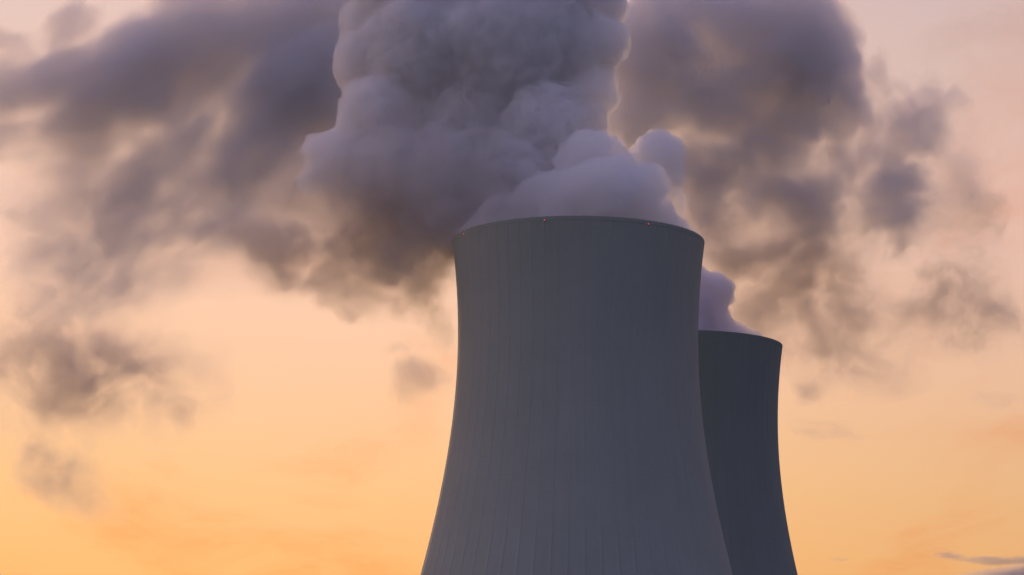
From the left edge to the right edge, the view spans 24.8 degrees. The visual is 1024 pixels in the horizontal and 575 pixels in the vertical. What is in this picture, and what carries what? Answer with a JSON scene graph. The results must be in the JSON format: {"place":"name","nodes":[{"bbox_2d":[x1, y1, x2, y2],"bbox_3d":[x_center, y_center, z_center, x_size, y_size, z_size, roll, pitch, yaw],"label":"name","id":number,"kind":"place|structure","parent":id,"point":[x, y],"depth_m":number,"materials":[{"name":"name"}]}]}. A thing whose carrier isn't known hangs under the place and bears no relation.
{"place":"outdoors","nodes":[
{"label":"outdoors","id":0,"kind":"place"},
{"bbox_2d":[0,0,1023,574],"label":"sky","id":1,"kind":"structure","parent":0,"point":[229,308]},
{"bbox_2d":[421,216,732,574],"bbox_3d":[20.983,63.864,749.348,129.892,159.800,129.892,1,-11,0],"label":"cooling tower","id":2,"kind":"structure","parent":0,"point":[577,444],"depth_m":720.46,"materials":[{"name":"concrete"}]},
{"bbox_2d":[698,330,797,574],"bbox_3d":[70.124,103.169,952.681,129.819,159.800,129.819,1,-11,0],"label":"cooling tower","id":3,"kind":"structure","parent":0,"point":[739,374],"depth_m":927.10,"materials":[{"name":"concrete"}]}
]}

